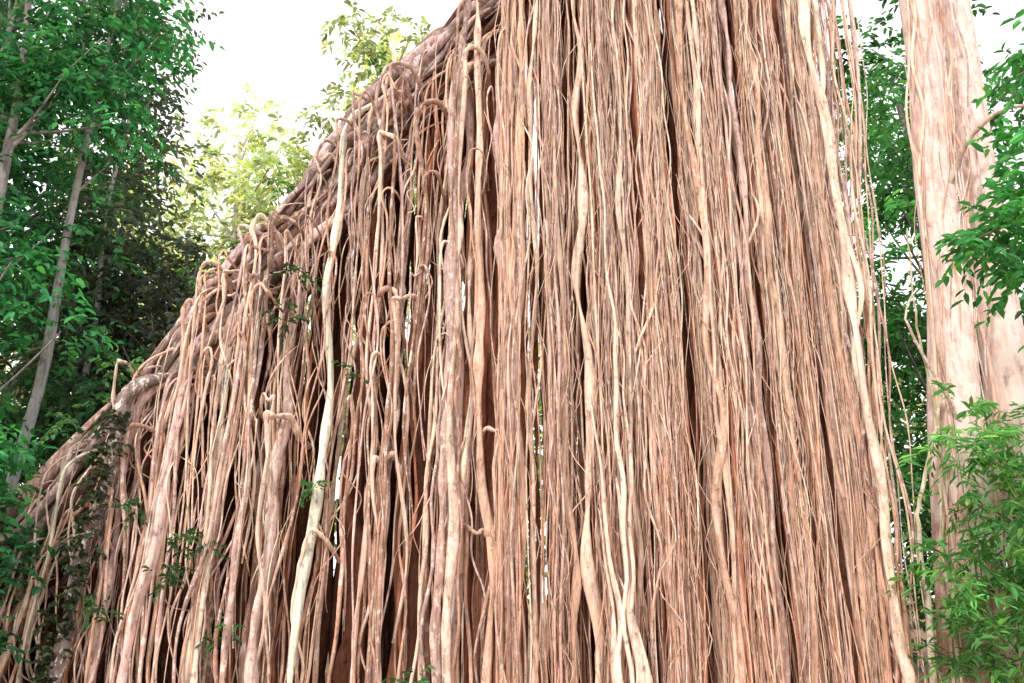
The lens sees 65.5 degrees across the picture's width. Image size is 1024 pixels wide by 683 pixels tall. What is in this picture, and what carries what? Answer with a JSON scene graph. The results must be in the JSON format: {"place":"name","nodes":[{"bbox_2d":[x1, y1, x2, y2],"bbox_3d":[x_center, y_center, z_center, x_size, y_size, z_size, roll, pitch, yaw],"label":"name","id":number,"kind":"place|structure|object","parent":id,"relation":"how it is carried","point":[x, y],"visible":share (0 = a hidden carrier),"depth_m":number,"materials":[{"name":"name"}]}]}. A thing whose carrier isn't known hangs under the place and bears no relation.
{"place":"outdoors","nodes":[
{"label":"outdoors","id":0,"kind":"place"},
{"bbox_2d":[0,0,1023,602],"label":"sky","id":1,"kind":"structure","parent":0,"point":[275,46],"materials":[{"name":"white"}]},
{"bbox_2d":[258,603,936,682],"bbox_3d":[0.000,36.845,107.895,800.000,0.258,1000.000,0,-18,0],"label":"ground","id":2,"kind":"structure","parent":0,"point":[923,636],"depth_m":27.11,"materials":[{"name":"brown soil"}]},
{"bbox_2d":[0,421,68,615],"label":"rainforest tree","id":3,"kind":"object","parent":2,"relation":"on","point":[35,590],"visible":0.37,"depth_m":13.41,"materials":[{"name":"green plant"}]},
{"bbox_2d":[0,0,175,471],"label":"rainforest tree","id":4,"kind":"object","parent":2,"relation":"on","point":[14,132],"visible":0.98,"depth_m":18.54,"materials":[{"name":"green plant"}]},
{"bbox_2d":[0,0,188,448],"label":"rainforest tree","id":5,"kind":"object","parent":2,"relation":"on","point":[10,7],"visible":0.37,"depth_m":21.64,"materials":[{"name":"green plant"}]},
{"bbox_2d":[0,0,190,499],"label":"rainforest tree","id":6,"kind":"object","parent":2,"relation":"on","point":[40,145],"visible":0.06,"depth_m":26.90,"materials":[{"name":"green plant"}]},
{"bbox_2d":[0,59,217,484],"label":"rainforest tree","id":7,"kind":"object","parent":2,"relation":"on","point":[131,181],"visible":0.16,"depth_m":25.60,"materials":[{"name":"green plant"}]},
{"bbox_2d":[0,0,225,506],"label":"rainforest tree","id":8,"kind":"object","parent":2,"relation":"on","point":[117,12],"visible":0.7,"depth_m":20.26,"materials":[{"name":"green plant"}]},
{"bbox_2d":[12,148,230,465],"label":"rainforest tree","id":9,"kind":"object","parent":2,"relation":"on","point":[173,161],"visible":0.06,"depth_m":48.76,"materials":[{"name":"green plant"}]},
{"bbox_2d":[62,0,224,407],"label":"rainforest tree","id":10,"kind":"object","parent":2,"relation":"on","point":[86,368],"visible":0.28,"depth_m":25.49,"materials":[{"name":"green plant"}]},
{"bbox_2d":[5,201,303,481],"bbox_3d":[-10.597,2.741,23.432,8.427,13.103,7.596,13,-22,-35],"label":"rainforest tree","id":11,"kind":"object","parent":2,"relation":"on","point":[170,295],"visible":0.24,"depth_m":22.95,"materials":[{"name":"green plant"}]},
{"bbox_2d":[118,80,311,378],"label":"rainforest tree","id":12,"kind":"object","parent":2,"relation":"on","point":[257,195],"visible":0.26,"depth_m":43.45,"materials":[{"name":"green plant"}]},
{"bbox_2d":[281,0,466,385],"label":"rainforest tree","id":13,"kind":"object","parent":2,"relation":"on","point":[369,45],"visible":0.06,"depth_m":48.14,"materials":[{"name":"green plant"}]},
{"bbox_2d":[0,0,941,682],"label":"curtain fig tree","id":14,"kind":"object","parent":2,"relation":"on","point":[716,490],"visible":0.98,"depth_m":14.28,"materials":[{"name":"brown plant"}]},
{"bbox_2d":[0,50,435,682],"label":"climbing vine","id":15,"kind":"object","parent":14,"relation":"attached to","point":[42,666],"visible":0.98,"depth_m":13.14,"materials":[{"name":"green plant"}]},
{"bbox_2d":[0,311,981,630],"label":"distant forest","id":16,"kind":"object","parent":2,"relation":"on","point":[894,403],"visible":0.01,"depth_m":54.67,"materials":[{"name":"green plant"}]},
{"bbox_2d":[0,346,1008,682],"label":"understory foliage","id":17,"kind":"object","parent":2,"relation":"on","point":[10,456],"visible":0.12,"depth_m":18.58,"materials":[{"name":"green plant"}]},
{"bbox_2d":[839,275,919,604],"bbox_3d":[9.695,2.434,26.369,7.374,15.500,8.994,0,-18,0],"label":"rainforest tree","id":18,"kind":"object","parent":2,"relation":"on","point":[896,410],"visible":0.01,"depth_m":24.71,"materials":[{"name":"green plant"}]},
{"bbox_2d":[818,0,1023,468],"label":"rainforest tree","id":19,"kind":"object","parent":2,"relation":"on","point":[872,88],"visible":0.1,"depth_m":27.76,"materials":[{"name":"green plant"}]},
{"bbox_2d":[834,56,1023,554],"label":"rainforest tree","id":20,"kind":"object","parent":2,"relation":"on","point":[899,339],"visible":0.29,"depth_m":21.53,"materials":[{"name":"green plant"}]},
{"bbox_2d":[885,380,1023,682],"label":"slender shrub","id":21,"kind":"object","parent":2,"relation":"on","point":[963,607],"visible":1,"depth_m":12.26,"materials":[{"name":"green plant"}]},
{"bbox_2d":[898,0,1023,682],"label":"pale forest tree","id":22,"kind":"object","parent":2,"relation":"on","point":[945,82],"visible":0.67,"depth_m":15.12,"materials":[{"name":"beige plant"}]},
{"bbox_2d":[932,9,1023,351],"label":"overhanging branch","id":23,"kind":"object","parent":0,"point":[978,243],"visible":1,"depth_m":12.32,"materials":[{"name":"green plant"}]}
]}

